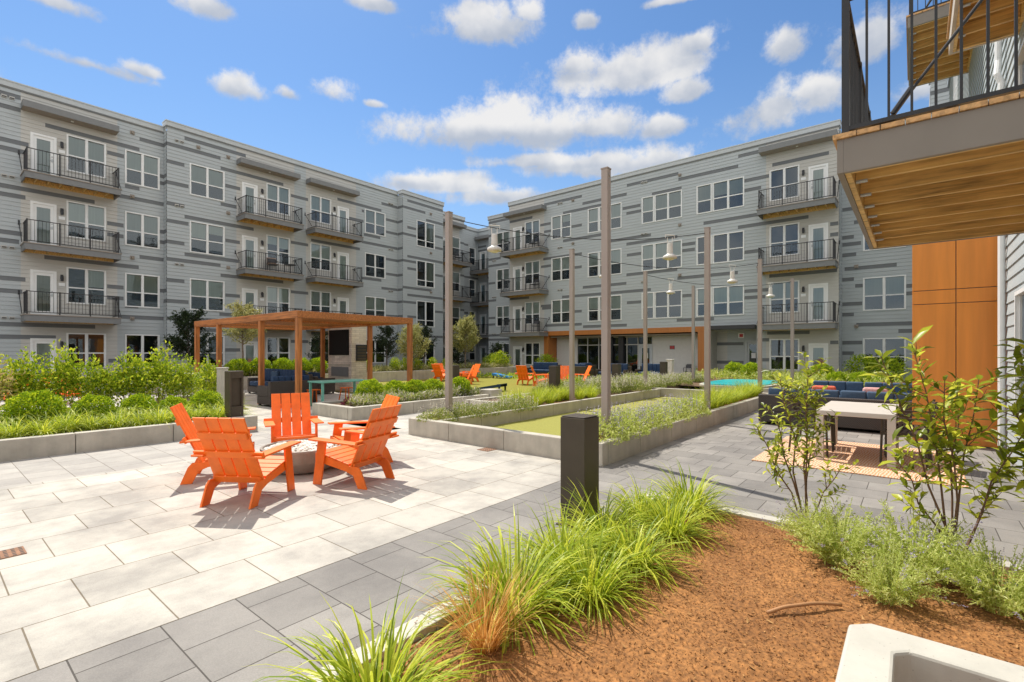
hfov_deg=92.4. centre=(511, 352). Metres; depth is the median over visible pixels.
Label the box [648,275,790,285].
suspension cable
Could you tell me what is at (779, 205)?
apartment building
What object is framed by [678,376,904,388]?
bed soil
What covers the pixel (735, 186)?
window
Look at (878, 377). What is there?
boxwood ball
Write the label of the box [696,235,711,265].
window
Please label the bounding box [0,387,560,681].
light paving
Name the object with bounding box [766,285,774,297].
pendant lamp
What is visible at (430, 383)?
boxwood ball
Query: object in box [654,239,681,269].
window
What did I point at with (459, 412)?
thyme plant
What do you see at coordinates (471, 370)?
adirondack chair
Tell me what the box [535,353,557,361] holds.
garden bush
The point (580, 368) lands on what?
lounge sofa
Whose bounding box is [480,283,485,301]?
door
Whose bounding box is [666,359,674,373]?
service post
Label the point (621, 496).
sedge tuft
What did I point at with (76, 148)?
window
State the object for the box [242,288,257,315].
door
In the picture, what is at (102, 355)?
window
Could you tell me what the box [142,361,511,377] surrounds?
ground cover
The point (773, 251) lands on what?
window
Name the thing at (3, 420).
hedge understorey
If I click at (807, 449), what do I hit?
open shrub
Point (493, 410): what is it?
thyme plant
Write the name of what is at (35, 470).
pale grey paving
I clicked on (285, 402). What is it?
adirondack chair
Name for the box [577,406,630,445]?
catmint plant
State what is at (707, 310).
light pole
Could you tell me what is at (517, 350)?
door
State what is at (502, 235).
window
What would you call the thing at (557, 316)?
window
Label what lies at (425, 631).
kerb edging
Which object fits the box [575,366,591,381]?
adirondack chair
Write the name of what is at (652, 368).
lounge sofa
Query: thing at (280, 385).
outdoor loveseat
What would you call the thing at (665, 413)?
catmint plant
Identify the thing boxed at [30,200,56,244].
door
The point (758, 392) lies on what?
fountain grass tuft
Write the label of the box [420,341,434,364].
window
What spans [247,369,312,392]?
outdoor sofa
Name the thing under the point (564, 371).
adirondack chair
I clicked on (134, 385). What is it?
hedge shrub
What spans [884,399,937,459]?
dining chair
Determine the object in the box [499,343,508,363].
window
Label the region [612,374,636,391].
veronica plant
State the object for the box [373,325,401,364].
dark tree
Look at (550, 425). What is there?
court turf
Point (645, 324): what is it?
light pole
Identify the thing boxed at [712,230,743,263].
window
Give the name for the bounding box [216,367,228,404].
gate post
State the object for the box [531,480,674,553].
sedge tuft
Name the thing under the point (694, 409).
catmint plant
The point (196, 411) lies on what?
lily turf tuft
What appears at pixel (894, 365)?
garden bush
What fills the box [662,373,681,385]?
veronica plant
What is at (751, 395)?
fountain grass tuft
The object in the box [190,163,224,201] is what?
window
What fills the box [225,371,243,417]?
bollard light
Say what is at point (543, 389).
fountain grass tuft
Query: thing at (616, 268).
window
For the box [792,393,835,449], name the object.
dining chair
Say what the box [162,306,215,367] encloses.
dark tree
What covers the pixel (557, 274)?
window
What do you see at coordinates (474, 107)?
sky
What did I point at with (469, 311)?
window
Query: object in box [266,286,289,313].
window
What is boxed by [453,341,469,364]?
dark tree
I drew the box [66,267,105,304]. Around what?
window
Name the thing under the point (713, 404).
fountain grass tuft
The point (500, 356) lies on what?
garden bush
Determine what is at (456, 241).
window
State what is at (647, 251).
window
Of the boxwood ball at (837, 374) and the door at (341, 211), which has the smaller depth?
the boxwood ball at (837, 374)
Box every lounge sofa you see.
[527,362,561,375]
[575,364,592,377]
[579,363,595,375]
[595,364,631,377]
[635,364,659,374]
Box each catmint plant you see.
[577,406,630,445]
[580,405,634,439]
[594,402,650,438]
[611,401,651,433]
[616,402,661,430]
[631,400,673,429]
[638,404,675,423]
[648,399,679,421]
[654,402,690,422]
[656,394,697,419]
[661,392,702,417]
[678,395,710,416]
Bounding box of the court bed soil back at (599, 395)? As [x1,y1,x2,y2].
[484,385,684,403]
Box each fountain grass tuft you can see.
[492,390,515,401]
[505,385,532,400]
[525,391,551,405]
[529,387,549,403]
[532,383,555,401]
[539,388,562,403]
[547,385,568,397]
[548,383,568,400]
[557,388,575,399]
[575,385,586,399]
[577,381,600,396]
[582,386,600,397]
[676,390,717,405]
[679,393,709,407]
[687,386,724,408]
[694,380,739,408]
[711,382,734,405]
[712,384,740,404]
[726,386,744,402]
[729,383,750,401]
[729,385,753,399]
[731,376,761,397]
[733,378,762,398]
[738,377,767,396]
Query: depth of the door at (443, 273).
42.36 m
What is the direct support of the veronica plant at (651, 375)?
on the court bed soil back at (599, 395)
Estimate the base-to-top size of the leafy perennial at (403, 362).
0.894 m
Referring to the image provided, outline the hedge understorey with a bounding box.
[0,399,223,430]
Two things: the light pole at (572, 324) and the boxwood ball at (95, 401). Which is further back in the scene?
the light pole at (572, 324)
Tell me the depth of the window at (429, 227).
38.68 m
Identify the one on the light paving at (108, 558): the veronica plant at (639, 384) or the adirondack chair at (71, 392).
the adirondack chair at (71, 392)
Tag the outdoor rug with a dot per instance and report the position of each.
(864, 454)
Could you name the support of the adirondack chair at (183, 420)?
on the light paving at (108, 558)
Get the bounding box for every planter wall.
[0,410,257,461]
[145,366,515,394]
[155,392,244,406]
[312,388,501,420]
[409,387,767,466]
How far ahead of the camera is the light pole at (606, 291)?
7.50 m
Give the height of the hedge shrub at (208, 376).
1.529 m
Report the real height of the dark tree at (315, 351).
2.300 m
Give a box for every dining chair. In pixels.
[783,396,833,456]
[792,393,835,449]
[879,406,938,466]
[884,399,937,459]
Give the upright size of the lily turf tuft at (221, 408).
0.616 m
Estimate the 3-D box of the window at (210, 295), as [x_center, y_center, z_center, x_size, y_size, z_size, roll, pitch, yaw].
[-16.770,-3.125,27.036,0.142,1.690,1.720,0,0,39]
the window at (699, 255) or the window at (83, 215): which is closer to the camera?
the window at (83, 215)
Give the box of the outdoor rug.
[751,436,968,486]
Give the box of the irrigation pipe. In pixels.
[766,601,841,613]
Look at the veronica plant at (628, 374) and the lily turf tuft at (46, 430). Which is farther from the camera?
the veronica plant at (628, 374)
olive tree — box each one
[222,300,266,365]
[395,323,431,362]
[453,312,480,368]
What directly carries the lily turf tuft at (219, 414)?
on the bed soil at (80, 429)
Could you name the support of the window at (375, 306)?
in the apartment building at (119, 233)
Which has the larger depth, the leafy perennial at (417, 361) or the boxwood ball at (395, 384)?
the leafy perennial at (417, 361)
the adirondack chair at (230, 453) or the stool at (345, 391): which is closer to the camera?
the adirondack chair at (230, 453)
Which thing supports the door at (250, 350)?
in the apartment building at (119, 233)
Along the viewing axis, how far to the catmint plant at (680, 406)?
9.85 m
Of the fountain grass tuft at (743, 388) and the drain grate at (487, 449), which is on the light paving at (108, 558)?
the drain grate at (487, 449)
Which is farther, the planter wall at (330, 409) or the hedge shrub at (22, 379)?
the planter wall at (330, 409)
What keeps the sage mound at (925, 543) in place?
on the mulch bed
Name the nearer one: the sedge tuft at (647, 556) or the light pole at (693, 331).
the sedge tuft at (647, 556)
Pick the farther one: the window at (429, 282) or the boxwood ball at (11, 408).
the window at (429, 282)
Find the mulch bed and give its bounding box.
[359,503,1023,681]
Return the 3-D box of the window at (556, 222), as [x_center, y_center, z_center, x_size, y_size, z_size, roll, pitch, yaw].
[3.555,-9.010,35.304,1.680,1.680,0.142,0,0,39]
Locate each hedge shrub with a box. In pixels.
[0,346,58,406]
[0,354,10,406]
[0,357,25,406]
[24,338,109,407]
[73,354,128,403]
[99,346,158,405]
[122,340,193,404]
[157,353,207,399]
[187,354,221,397]
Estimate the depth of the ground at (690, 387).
22.63 m
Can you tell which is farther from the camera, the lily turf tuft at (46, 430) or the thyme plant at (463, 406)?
the thyme plant at (463, 406)
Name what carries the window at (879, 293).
in the apartment building at (779, 205)
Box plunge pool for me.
[699,379,777,392]
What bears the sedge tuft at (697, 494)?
on the mulch bed
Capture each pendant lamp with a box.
[487,225,501,252]
[663,234,676,259]
[666,278,674,293]
[727,265,737,283]
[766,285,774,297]
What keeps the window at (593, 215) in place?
in the apartment building at (779, 205)
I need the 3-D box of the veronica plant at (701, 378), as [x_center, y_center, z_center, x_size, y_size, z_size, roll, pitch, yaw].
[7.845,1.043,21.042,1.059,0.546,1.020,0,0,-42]
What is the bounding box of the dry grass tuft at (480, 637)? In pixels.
[406,552,556,654]
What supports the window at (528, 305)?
in the apartment building at (779, 205)
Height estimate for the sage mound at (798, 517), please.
0.410 m
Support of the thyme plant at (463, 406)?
on the left court bed soil
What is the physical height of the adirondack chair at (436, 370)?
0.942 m
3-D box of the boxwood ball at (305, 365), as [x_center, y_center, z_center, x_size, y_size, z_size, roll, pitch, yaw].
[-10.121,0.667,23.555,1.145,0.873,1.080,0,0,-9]
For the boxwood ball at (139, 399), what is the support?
on the bed soil at (80, 429)
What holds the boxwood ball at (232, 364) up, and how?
on the far bed soil
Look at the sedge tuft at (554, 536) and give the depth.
3.64 m
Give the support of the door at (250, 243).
in the apartment building at (119, 233)
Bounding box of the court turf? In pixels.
[489,396,702,435]
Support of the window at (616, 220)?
in the apartment building at (779, 205)
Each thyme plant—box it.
[416,403,459,422]
[428,402,465,419]
[439,396,481,418]
[456,397,490,416]
[466,399,501,415]
[476,397,509,413]
[491,396,519,411]
[496,392,532,410]
[511,393,538,410]
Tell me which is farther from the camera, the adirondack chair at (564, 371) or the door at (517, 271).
the door at (517, 271)
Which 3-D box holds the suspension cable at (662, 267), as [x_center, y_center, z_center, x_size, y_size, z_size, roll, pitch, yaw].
[4.582,-2.560,14.179,6.061,0.296,0.016,0,0,-14]
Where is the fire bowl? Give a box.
[260,438,341,474]
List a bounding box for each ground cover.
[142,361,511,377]
[343,384,481,406]
[476,370,594,378]
[690,367,904,388]
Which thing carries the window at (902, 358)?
in the apartment building at (779, 205)
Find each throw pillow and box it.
[271,371,278,376]
[812,385,835,389]
[863,387,888,392]
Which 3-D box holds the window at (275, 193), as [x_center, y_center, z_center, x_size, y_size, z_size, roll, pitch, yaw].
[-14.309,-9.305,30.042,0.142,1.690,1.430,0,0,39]
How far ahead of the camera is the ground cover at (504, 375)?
29.85 m
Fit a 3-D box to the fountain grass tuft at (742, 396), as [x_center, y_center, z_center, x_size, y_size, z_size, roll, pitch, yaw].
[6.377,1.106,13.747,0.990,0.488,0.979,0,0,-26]
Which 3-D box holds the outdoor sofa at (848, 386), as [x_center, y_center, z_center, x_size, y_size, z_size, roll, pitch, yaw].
[8.980,1.188,12.550,2.600,0.825,0.900,0,0,39]
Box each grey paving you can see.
[0,431,270,487]
[8,410,1023,681]
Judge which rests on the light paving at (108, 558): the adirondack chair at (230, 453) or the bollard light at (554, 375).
the adirondack chair at (230, 453)
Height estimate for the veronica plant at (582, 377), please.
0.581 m
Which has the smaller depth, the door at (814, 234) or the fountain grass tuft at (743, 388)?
the fountain grass tuft at (743, 388)
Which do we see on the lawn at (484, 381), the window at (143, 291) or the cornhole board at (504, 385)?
the cornhole board at (504, 385)
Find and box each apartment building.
[0,77,477,385]
[470,79,949,383]
[833,0,1023,469]
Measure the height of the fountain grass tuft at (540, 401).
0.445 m
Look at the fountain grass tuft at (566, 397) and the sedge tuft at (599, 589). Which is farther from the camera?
the fountain grass tuft at (566, 397)
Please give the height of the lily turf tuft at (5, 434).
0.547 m
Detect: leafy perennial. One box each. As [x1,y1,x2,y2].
[388,357,400,370]
[398,358,406,370]
[413,357,422,369]
[427,357,437,369]
[575,377,585,386]
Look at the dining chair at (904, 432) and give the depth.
7.04 m
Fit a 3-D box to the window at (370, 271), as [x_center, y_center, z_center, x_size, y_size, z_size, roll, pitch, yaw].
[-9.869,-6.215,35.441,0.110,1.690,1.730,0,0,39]
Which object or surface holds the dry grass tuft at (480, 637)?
on the mulch bed
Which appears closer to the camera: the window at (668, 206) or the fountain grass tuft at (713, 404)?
the fountain grass tuft at (713, 404)
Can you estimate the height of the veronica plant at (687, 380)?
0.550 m
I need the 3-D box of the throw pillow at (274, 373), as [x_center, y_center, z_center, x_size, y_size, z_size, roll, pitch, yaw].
[-9.052,0.920,18.781,0.440,0.400,0.140,0,0,39]
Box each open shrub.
[746,351,859,519]
[859,325,1023,574]
[974,338,1023,513]
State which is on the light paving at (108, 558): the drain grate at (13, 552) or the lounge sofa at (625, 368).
the drain grate at (13, 552)
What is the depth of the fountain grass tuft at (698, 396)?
10.98 m
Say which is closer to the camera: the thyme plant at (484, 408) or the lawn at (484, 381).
the thyme plant at (484, 408)
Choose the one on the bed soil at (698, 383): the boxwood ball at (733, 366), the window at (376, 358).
the boxwood ball at (733, 366)
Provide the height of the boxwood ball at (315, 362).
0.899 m
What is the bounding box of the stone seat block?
[159,372,205,395]
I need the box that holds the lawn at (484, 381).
[335,376,542,395]
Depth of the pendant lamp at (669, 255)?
10.86 m
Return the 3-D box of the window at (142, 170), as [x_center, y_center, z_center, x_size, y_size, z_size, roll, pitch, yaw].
[-18.919,-9.305,25.151,0.142,1.690,1.460,0,0,39]
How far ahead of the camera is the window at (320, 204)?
32.15 m
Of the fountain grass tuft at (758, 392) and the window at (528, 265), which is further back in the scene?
the window at (528, 265)
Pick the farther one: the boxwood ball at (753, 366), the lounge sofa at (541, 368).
the lounge sofa at (541, 368)
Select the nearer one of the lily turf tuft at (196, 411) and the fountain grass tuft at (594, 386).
the lily turf tuft at (196, 411)
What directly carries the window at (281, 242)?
in the apartment building at (119, 233)
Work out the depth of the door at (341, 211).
33.41 m
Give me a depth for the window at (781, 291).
26.28 m
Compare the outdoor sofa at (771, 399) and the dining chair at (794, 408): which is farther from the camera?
the outdoor sofa at (771, 399)
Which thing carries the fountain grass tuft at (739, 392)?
on the court bed soil at (720, 406)
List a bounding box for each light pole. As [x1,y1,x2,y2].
[445,211,452,418]
[569,248,574,400]
[601,166,610,439]
[643,271,647,390]
[692,285,694,381]
[704,227,710,409]
[757,259,762,393]
[790,278,793,383]
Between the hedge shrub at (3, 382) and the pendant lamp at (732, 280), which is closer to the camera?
the hedge shrub at (3, 382)
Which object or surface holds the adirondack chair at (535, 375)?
on the lawn at (484, 381)
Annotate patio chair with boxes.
[267,258,278,271]
[531,321,539,331]
[683,364,691,374]
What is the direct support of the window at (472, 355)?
in the apartment building at (119, 233)
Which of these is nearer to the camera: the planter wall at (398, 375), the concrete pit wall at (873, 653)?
the concrete pit wall at (873, 653)
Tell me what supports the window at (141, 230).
in the apartment building at (119, 233)
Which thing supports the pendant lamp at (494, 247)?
hanging from the suspension cable at (576, 238)
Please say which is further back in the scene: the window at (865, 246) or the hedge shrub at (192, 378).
the window at (865, 246)
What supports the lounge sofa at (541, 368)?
on the lawn at (484, 381)
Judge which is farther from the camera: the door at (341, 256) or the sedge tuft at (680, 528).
the door at (341, 256)
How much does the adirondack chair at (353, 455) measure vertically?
0.942 m
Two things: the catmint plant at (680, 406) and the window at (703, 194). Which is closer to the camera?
the catmint plant at (680, 406)
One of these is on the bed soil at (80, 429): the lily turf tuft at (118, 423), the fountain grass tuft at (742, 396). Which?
the lily turf tuft at (118, 423)
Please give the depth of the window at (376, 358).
35.69 m
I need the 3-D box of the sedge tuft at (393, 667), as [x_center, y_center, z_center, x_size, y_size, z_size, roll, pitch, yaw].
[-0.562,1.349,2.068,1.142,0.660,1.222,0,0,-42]
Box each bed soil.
[1,411,213,438]
[332,395,462,406]
[599,396,756,440]
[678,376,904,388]
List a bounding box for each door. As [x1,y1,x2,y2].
[30,131,56,175]
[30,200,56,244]
[30,269,56,314]
[30,338,56,382]
[242,182,257,214]
[242,235,257,268]
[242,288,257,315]
[243,341,257,362]
[337,206,348,233]
[337,252,348,280]
[337,297,348,313]
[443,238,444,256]
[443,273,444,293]
[443,309,444,330]
[443,345,444,363]
[480,251,485,269]
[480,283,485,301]
[480,314,485,334]
[480,346,485,362]
[513,226,521,249]
[513,266,521,290]
[513,306,521,331]
[513,346,521,368]
[639,344,651,368]
[745,340,756,369]
[808,163,827,200]
[808,222,827,261]
[808,283,827,322]
[808,343,827,372]
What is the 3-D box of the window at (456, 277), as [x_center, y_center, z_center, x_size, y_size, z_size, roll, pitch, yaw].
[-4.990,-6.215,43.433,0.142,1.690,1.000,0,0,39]
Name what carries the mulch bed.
on the ground at (690, 387)
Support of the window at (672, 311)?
in the apartment building at (779, 205)
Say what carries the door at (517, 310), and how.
in the apartment building at (779, 205)
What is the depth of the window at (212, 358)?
27.25 m
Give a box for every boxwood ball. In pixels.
[0,388,70,426]
[69,393,116,419]
[118,393,158,415]
[158,395,188,412]
[188,389,223,411]
[224,358,250,376]
[248,357,271,375]
[272,357,294,369]
[290,357,311,372]
[308,357,327,371]
[355,378,386,394]
[383,379,407,393]
[404,379,427,392]
[424,378,444,390]
[453,376,470,393]
[723,361,743,376]
[740,362,762,378]
[809,362,835,376]
[825,371,849,380]
[848,371,872,382]
[875,371,898,381]
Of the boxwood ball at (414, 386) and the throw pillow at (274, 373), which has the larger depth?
the throw pillow at (274, 373)
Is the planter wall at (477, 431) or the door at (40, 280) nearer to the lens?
the planter wall at (477, 431)
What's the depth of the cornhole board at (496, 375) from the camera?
29.52 m
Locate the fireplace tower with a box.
[328,327,366,391]
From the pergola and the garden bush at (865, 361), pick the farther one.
the garden bush at (865, 361)
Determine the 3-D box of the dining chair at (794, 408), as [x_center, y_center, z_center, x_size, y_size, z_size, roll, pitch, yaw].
[4.720,1.157,7.834,0.632,0.866,0.525,0,0,41]
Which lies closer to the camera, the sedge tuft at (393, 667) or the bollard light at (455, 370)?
the sedge tuft at (393, 667)
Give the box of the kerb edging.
[297,493,1022,681]
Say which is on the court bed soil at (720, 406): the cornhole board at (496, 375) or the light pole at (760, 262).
the light pole at (760, 262)
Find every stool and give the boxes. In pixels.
[307,389,320,402]
[339,387,352,399]
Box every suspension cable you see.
[453,219,704,239]
[575,254,757,268]
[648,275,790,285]
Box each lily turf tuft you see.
[0,415,44,438]
[0,422,23,438]
[10,413,79,437]
[20,406,105,433]
[66,409,117,431]
[83,408,143,429]
[107,410,162,427]
[124,402,192,428]
[155,403,205,421]
[171,400,215,420]
[193,400,227,417]
[209,396,260,417]
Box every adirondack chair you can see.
[55,374,81,399]
[170,403,255,484]
[191,417,300,509]
[263,393,323,442]
[308,404,401,489]
[328,394,399,469]
[431,364,444,380]
[434,363,444,379]
[459,365,474,383]
[462,364,480,381]
[515,365,533,384]
[530,366,548,385]
[560,366,568,379]
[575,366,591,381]
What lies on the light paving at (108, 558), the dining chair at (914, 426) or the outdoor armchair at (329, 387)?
the outdoor armchair at (329, 387)
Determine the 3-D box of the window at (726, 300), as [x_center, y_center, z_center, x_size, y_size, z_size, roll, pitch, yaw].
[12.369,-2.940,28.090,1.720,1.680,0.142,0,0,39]
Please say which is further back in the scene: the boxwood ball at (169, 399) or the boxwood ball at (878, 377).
the boxwood ball at (878, 377)
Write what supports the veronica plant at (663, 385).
on the court bed soil back at (599, 395)
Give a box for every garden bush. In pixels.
[482,353,497,362]
[490,350,510,366]
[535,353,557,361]
[842,354,881,373]
[868,353,911,376]
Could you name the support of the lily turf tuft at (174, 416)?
on the bed soil at (80, 429)
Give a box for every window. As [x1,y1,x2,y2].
[66,134,105,178]
[66,200,105,241]
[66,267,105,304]
[66,333,105,368]
[125,149,159,189]
[125,211,159,248]
[125,273,159,308]
[125,334,159,367]
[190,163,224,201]
[190,220,224,256]
[190,278,224,311]
[190,336,224,366]
[266,183,289,215]
[266,234,289,264]
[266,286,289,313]
[266,337,289,364]
[310,194,330,224]
[310,242,330,270]
[310,290,330,312]
[310,338,327,363]
[365,209,385,236]
[365,252,385,278]
[365,296,385,315]
[373,340,385,362]
[417,220,434,249]
[417,260,434,287]
[417,300,434,326]
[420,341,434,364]
[453,237,459,256]
[453,272,459,291]
[453,307,459,325]
[469,247,475,265]
[469,279,475,296]
[469,311,475,327]
[469,344,475,359]
[496,231,508,253]
[496,268,508,289]
[496,305,508,326]
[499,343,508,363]
[525,219,539,243]
[525,260,539,283]
[525,301,539,323]
[525,343,539,364]
[551,213,570,239]
[551,256,568,281]
[551,299,568,322]
[588,207,598,233]
[588,252,598,277]
[588,296,598,321]
[599,202,621,231]
[599,248,621,275]
[599,295,621,320]
[642,195,653,223]
[642,244,653,271]
[642,292,653,318]
[654,189,681,221]
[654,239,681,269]
[654,290,681,318]
[696,183,711,214]
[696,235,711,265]
[696,287,711,316]
[712,176,743,211]
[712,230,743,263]
[712,285,743,315]
[769,165,799,201]
[769,222,799,256]
[769,280,799,312]
[769,339,799,370]
[863,235,905,250]
[863,275,905,310]
[863,338,905,371]
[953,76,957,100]
[1014,287,1023,414]
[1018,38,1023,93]
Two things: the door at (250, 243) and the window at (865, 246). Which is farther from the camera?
the door at (250, 243)
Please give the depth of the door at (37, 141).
22.31 m
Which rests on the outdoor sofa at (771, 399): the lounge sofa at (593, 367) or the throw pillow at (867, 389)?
the throw pillow at (867, 389)
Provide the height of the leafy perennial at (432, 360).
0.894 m
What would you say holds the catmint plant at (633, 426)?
on the court bed soil at (720, 406)
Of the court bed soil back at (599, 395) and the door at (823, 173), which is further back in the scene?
the door at (823, 173)
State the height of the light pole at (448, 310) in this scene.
4.200 m
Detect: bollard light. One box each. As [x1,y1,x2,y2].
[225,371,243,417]
[453,365,458,383]
[549,366,559,393]
[556,413,598,529]
[612,364,620,380]
[660,362,667,375]
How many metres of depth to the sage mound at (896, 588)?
2.90 m
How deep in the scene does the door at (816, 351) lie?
25.35 m
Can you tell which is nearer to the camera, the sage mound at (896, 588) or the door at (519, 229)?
the sage mound at (896, 588)
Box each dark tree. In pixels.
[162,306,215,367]
[307,332,327,361]
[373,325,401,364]
[415,325,439,364]
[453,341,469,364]
[485,341,504,363]
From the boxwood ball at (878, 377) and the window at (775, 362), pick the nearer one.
the boxwood ball at (878, 377)
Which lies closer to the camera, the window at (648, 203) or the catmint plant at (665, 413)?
the catmint plant at (665, 413)
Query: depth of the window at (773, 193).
26.23 m
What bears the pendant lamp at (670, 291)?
hanging from the suspension cable at (713, 285)
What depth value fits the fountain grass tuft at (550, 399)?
12.58 m
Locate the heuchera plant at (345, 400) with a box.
[340,397,364,405]
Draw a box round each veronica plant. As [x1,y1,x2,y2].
[531,376,566,391]
[563,381,584,390]
[565,374,589,387]
[584,375,600,392]
[587,374,621,393]
[611,377,629,391]
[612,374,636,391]
[619,374,651,391]
[621,373,637,378]
[641,377,661,388]
[648,373,668,384]
[649,377,666,387]
[652,373,675,386]
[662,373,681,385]
[665,373,692,385]
[676,372,700,381]
[684,370,703,382]
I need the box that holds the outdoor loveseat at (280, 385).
[257,375,316,406]
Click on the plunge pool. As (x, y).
(732, 382)
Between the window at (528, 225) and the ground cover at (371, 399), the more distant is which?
the window at (528, 225)
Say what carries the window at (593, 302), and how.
in the apartment building at (779, 205)
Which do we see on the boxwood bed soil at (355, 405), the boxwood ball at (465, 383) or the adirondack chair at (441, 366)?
the boxwood ball at (465, 383)
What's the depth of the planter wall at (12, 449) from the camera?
7.95 m
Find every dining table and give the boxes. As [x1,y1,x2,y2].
[308,379,367,405]
[816,401,898,467]
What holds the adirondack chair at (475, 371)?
on the lawn at (484, 381)
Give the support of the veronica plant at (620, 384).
on the court bed soil back at (599, 395)
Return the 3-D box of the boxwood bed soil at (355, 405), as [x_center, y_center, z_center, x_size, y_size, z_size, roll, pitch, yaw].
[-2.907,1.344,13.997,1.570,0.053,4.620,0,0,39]
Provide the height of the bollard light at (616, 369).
0.970 m
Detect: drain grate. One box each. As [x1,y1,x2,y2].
[0,546,26,559]
[477,447,496,451]
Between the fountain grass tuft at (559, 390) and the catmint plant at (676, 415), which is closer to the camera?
the catmint plant at (676, 415)
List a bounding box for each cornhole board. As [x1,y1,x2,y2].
[479,383,506,390]
[492,373,513,377]
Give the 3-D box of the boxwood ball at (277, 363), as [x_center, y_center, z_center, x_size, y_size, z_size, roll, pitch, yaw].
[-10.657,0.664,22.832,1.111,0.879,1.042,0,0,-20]
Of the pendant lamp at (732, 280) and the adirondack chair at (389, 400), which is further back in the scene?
the pendant lamp at (732, 280)
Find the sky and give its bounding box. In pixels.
[0,0,946,228]
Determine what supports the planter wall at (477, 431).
on the ground at (690, 387)
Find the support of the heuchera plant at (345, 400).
on the boxwood bed soil at (355, 405)
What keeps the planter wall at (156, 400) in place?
on the light paving at (108, 558)
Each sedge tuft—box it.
[250,572,504,681]
[410,504,620,668]
[485,489,645,595]
[522,519,667,632]
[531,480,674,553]
[566,508,708,591]
[600,473,688,535]
[612,480,734,556]
[634,460,754,528]
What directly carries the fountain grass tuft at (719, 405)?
on the court bed soil at (720, 406)
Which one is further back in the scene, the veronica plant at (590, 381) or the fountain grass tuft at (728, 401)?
the veronica plant at (590, 381)
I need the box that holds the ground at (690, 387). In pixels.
[126,385,698,389]
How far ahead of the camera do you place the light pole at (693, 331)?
20.80 m
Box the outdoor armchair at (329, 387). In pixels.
[308,372,334,392]
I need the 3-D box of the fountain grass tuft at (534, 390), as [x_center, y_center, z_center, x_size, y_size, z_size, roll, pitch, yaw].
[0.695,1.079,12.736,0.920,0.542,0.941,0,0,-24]
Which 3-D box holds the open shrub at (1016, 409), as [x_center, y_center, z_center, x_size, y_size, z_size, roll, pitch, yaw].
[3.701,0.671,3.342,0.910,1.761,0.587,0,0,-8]
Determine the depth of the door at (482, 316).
48.10 m
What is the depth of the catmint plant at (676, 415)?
9.27 m
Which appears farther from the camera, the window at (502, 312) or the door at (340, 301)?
the window at (502, 312)
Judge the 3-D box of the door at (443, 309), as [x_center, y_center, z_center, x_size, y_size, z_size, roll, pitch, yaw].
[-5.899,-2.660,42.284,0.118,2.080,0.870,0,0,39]
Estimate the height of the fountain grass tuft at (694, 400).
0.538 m
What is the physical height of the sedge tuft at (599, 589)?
0.539 m
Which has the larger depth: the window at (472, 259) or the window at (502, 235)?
the window at (472, 259)
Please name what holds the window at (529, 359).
in the apartment building at (779, 205)
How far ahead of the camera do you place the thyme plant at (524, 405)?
11.31 m
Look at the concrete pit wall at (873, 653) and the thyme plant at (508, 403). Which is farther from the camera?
the thyme plant at (508, 403)
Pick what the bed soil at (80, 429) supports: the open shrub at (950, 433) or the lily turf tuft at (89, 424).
the lily turf tuft at (89, 424)
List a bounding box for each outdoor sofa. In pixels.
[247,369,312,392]
[758,387,911,430]
[808,380,911,394]
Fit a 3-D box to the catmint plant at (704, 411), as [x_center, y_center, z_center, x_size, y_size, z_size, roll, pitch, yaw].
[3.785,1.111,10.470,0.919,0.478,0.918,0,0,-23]
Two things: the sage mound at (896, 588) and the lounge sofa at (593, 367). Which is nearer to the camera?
the sage mound at (896, 588)
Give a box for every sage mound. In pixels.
[760,491,925,566]
[762,495,872,546]
[827,499,1017,589]
[828,537,967,606]
[914,527,1023,620]
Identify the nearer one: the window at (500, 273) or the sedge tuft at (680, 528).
the sedge tuft at (680, 528)
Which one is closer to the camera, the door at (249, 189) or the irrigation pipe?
the irrigation pipe
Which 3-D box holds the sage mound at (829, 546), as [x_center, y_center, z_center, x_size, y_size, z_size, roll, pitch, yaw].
[2.295,1.252,3.529,0.740,0.487,1.001,0,0,6]
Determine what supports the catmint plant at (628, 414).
on the court bed soil at (720, 406)
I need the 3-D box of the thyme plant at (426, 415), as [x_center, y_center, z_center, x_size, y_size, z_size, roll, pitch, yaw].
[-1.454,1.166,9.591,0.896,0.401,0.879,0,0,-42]
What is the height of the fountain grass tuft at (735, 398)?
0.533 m
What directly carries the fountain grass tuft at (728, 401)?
on the court bed soil at (720, 406)
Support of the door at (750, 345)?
in the apartment building at (779, 205)
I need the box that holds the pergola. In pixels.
[194,310,412,402]
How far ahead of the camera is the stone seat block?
14.78 m
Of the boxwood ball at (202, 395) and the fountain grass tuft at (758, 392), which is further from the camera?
the fountain grass tuft at (758, 392)
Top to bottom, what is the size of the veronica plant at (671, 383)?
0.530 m
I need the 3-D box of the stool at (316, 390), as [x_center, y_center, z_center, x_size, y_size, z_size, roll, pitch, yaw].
[-6.002,1.369,14.928,0.422,0.468,0.422,0,0,39]
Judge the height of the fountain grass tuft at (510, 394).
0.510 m
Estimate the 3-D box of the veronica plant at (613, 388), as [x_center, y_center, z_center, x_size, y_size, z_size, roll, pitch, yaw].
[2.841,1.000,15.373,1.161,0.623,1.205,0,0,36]
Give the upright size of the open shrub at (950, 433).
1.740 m
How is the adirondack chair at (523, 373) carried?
on the lawn at (484, 381)
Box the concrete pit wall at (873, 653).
[835,624,1023,681]
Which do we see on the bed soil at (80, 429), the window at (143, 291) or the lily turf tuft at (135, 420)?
the lily turf tuft at (135, 420)
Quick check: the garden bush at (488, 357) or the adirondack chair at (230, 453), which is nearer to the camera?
the adirondack chair at (230, 453)

